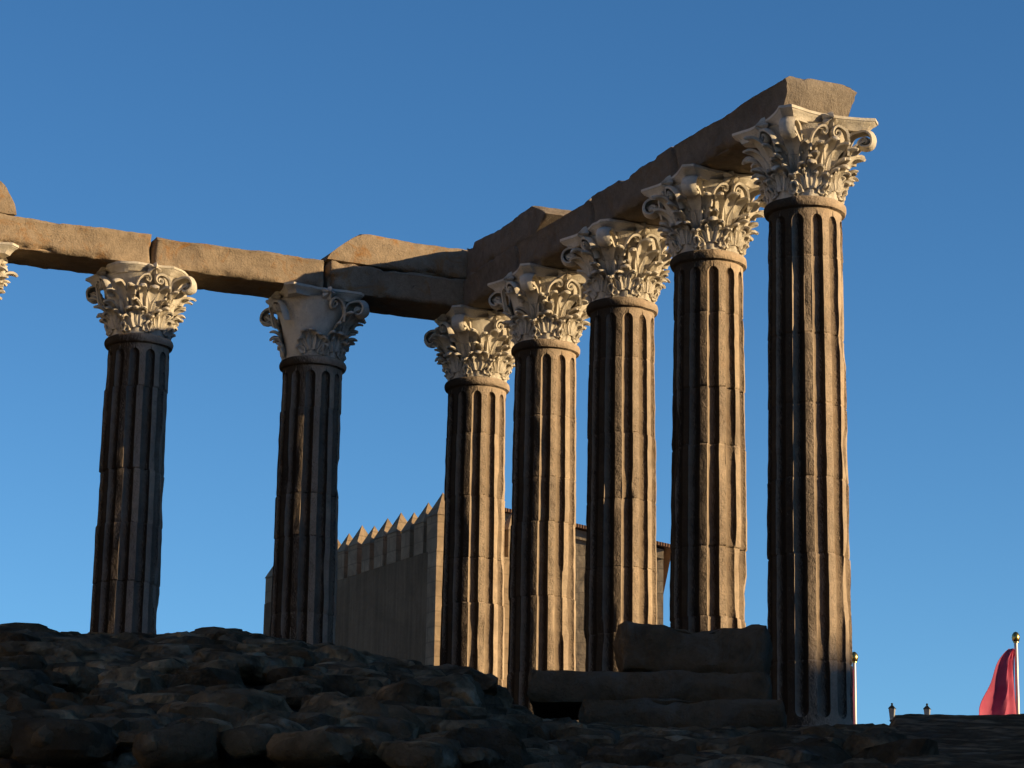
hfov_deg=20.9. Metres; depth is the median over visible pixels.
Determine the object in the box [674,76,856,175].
architrave
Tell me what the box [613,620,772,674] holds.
podium block
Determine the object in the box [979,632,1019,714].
flag pole
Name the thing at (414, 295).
architrave
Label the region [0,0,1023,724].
sky
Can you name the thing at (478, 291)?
architrave
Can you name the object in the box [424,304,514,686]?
column
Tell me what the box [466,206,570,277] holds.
frieze corner
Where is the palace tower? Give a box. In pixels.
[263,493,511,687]
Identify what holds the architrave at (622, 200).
on the column at (623, 264)
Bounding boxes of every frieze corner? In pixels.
[321,234,467,278]
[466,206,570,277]
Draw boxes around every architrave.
[0,213,151,273]
[149,237,323,298]
[323,260,502,320]
[463,246,519,310]
[517,198,594,270]
[591,147,678,225]
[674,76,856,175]
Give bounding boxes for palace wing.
[505,508,670,721]
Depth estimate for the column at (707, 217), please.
34.06 m
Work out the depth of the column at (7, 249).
38.09 m
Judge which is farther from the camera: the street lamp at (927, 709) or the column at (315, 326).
the street lamp at (927, 709)
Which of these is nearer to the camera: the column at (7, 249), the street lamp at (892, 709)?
the column at (7, 249)
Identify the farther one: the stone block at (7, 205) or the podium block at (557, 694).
the stone block at (7, 205)
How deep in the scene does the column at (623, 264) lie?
36.19 m
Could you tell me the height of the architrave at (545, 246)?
0.500 m
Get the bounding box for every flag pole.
[852,652,857,723]
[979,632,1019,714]
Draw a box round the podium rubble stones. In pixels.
[0,622,938,767]
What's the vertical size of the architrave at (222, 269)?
0.475 m
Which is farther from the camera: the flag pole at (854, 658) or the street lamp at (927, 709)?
the flag pole at (854, 658)
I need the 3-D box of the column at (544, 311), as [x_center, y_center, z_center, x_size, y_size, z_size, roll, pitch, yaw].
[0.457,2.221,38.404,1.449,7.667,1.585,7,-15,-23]
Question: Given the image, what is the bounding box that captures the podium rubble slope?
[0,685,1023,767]
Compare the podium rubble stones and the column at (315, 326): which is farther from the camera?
the column at (315, 326)
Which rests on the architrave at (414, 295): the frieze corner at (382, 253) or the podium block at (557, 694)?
the frieze corner at (382, 253)
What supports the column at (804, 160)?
on the podium
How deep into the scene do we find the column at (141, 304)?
38.43 m
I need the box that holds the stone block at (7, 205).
[0,181,16,215]
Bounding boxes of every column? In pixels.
[0,242,18,299]
[85,261,196,633]
[259,282,368,644]
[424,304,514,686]
[487,263,589,713]
[560,218,671,671]
[641,164,766,632]
[732,104,877,727]
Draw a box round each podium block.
[527,669,771,719]
[578,698,786,728]
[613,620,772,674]
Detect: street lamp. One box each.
[888,703,895,721]
[923,703,930,714]
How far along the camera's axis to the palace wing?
93.11 m
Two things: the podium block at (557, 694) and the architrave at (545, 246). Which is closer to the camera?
the podium block at (557, 694)

